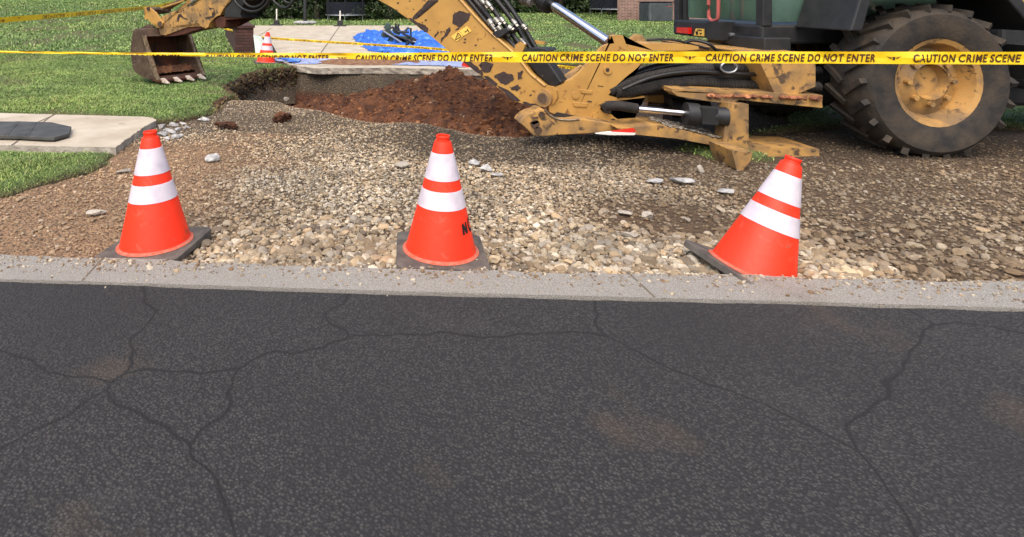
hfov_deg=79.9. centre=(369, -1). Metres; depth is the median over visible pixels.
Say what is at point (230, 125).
soil lump
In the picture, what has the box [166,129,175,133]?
concrete chunk
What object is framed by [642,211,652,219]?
stone chunk
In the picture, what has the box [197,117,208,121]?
concrete chunk
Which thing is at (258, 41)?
white board
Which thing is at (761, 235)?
traffic cone
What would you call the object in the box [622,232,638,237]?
stone chunk
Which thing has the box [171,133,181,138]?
concrete chunk
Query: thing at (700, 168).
stone chunk
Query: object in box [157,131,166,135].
concrete chunk
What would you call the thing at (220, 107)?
dry roots
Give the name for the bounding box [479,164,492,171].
concrete chunk
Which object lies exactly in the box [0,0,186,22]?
barrier tape
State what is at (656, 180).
concrete chunk
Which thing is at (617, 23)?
yard grass
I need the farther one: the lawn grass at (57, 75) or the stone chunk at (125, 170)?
the lawn grass at (57, 75)
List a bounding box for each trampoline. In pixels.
[325,0,365,20]
[589,0,616,14]
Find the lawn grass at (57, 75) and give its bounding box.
[0,49,288,122]
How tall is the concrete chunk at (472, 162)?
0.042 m
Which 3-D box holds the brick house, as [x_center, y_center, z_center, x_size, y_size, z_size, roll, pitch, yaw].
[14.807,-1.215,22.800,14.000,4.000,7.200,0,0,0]
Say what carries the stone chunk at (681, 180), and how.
on the ground at (48, 207)
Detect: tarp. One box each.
[280,58,299,61]
[353,29,448,52]
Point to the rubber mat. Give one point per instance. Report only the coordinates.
(51, 131)
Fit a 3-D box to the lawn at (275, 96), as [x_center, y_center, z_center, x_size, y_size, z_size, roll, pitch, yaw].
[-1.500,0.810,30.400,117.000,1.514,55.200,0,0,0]
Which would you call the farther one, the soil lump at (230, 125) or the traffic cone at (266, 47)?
the traffic cone at (266, 47)
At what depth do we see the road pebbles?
2.10 m
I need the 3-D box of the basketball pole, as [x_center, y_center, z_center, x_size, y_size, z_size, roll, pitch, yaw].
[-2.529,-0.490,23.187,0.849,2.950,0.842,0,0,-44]
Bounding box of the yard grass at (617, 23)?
[493,16,706,64]
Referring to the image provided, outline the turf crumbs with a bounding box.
[212,62,298,108]
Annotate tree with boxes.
[265,0,297,18]
[275,0,345,19]
[331,0,383,19]
[348,0,405,19]
[485,0,543,12]
[518,0,593,13]
[582,0,615,12]
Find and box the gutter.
[0,254,1023,311]
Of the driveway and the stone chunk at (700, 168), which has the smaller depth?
the stone chunk at (700, 168)
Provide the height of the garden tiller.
0.479 m
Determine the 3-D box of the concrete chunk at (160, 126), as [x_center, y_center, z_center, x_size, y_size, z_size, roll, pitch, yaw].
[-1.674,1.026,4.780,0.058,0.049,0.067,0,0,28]
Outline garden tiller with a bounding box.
[381,23,416,42]
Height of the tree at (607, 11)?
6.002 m
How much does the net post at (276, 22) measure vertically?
0.633 m
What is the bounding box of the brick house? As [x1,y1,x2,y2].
[617,0,704,19]
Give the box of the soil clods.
[288,67,552,137]
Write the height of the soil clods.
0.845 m
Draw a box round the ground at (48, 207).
[0,48,1023,281]
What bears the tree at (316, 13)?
on the lawn at (275, 96)
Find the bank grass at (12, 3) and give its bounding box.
[0,0,332,57]
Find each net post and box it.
[270,9,282,25]
[334,11,345,25]
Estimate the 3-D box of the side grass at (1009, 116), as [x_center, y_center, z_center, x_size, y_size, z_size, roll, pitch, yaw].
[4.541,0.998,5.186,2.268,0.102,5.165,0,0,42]
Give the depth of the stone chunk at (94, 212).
2.84 m
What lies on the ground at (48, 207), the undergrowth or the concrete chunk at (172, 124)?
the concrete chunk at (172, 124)
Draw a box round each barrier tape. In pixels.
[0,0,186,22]
[0,51,1023,64]
[222,28,574,68]
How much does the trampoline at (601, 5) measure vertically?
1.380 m
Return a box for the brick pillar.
[225,22,254,52]
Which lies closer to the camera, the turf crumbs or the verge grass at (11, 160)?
the verge grass at (11, 160)
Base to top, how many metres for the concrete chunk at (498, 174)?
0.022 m
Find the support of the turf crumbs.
on the lawn at (275, 96)
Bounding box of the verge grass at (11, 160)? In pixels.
[0,149,117,198]
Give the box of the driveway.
[254,25,480,75]
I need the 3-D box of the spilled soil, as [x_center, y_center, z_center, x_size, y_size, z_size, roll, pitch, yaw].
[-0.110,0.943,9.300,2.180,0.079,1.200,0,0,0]
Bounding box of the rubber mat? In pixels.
[0,121,70,140]
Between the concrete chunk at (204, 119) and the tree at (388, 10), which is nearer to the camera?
the concrete chunk at (204, 119)
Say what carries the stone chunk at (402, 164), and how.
on the ground at (48, 207)
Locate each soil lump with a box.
[214,121,237,128]
[272,111,291,122]
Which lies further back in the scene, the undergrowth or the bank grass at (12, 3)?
the undergrowth
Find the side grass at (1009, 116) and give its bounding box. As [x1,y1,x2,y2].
[673,106,1023,162]
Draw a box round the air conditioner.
[638,1,673,21]
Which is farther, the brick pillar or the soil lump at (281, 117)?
the brick pillar
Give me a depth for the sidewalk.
4.37 m
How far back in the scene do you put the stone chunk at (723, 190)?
3.15 m
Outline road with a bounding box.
[0,282,1023,536]
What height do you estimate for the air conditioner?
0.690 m
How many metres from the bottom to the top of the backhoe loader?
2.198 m
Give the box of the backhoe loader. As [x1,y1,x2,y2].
[131,0,1023,170]
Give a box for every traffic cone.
[94,130,210,260]
[253,32,277,63]
[396,134,489,270]
[684,154,801,284]
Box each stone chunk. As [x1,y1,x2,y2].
[86,209,106,214]
[116,168,130,172]
[395,161,408,167]
[617,210,632,214]
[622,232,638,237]
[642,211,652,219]
[669,177,695,182]
[697,165,703,172]
[717,188,733,192]
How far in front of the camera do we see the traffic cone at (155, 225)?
2.38 m
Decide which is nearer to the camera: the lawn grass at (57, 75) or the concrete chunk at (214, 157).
the concrete chunk at (214, 157)
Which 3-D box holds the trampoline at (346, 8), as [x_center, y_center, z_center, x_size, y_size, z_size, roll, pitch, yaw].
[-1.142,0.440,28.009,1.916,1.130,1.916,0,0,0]
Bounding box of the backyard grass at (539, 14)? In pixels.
[2,0,616,25]
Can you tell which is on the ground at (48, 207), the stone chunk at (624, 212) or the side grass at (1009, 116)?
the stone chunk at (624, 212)
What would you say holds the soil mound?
on the ground at (48, 207)
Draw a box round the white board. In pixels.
[253,35,262,52]
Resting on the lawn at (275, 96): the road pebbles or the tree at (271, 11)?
the tree at (271, 11)
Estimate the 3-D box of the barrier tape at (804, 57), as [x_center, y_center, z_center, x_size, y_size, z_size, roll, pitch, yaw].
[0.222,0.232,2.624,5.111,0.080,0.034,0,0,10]
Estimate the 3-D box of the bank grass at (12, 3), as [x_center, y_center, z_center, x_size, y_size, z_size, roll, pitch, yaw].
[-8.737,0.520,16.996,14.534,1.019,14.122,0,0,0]
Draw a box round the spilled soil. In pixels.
[319,59,419,64]
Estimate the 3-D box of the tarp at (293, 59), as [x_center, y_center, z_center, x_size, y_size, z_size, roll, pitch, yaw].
[-1.389,0.930,9.544,0.600,0.050,1.050,0,0,0]
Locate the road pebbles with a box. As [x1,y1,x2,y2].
[0,255,1023,309]
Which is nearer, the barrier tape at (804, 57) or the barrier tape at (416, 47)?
the barrier tape at (804, 57)
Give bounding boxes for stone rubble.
[0,195,1023,281]
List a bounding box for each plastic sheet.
[274,58,330,63]
[392,60,464,66]
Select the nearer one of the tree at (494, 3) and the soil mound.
the soil mound
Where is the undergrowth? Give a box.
[255,0,616,18]
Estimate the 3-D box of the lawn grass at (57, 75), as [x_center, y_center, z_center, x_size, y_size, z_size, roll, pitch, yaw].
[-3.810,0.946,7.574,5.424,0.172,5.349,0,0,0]
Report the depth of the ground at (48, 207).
3.40 m
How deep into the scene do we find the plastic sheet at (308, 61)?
9.30 m
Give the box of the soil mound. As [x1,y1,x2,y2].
[289,65,592,137]
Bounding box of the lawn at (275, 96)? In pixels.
[0,1,1023,197]
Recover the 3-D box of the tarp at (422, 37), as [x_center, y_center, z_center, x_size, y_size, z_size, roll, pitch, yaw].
[1.256,0.886,13.796,3.400,0.179,6.200,0,0,0]
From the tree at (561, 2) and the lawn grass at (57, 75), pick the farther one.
the tree at (561, 2)
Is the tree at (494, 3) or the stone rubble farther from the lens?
the tree at (494, 3)
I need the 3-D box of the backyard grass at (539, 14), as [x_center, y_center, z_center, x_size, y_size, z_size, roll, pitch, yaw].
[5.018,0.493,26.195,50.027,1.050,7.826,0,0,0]
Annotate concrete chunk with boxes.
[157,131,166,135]
[158,124,166,128]
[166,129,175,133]
[169,122,178,126]
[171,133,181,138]
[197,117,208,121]
[205,153,219,161]
[468,159,479,165]
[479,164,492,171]
[490,172,502,176]
[646,178,662,182]
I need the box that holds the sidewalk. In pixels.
[0,113,155,154]
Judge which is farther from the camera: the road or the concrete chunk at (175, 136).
the concrete chunk at (175, 136)
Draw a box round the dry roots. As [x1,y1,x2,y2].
[212,66,296,113]
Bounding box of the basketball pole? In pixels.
[293,0,316,24]
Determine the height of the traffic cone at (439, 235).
0.484 m
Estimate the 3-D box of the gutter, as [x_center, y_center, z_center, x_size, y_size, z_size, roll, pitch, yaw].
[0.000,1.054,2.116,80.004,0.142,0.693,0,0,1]
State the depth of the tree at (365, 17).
28.99 m
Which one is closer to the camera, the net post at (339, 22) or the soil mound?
the soil mound
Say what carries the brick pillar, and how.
on the lawn at (275, 96)
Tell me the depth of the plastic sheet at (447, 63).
8.90 m

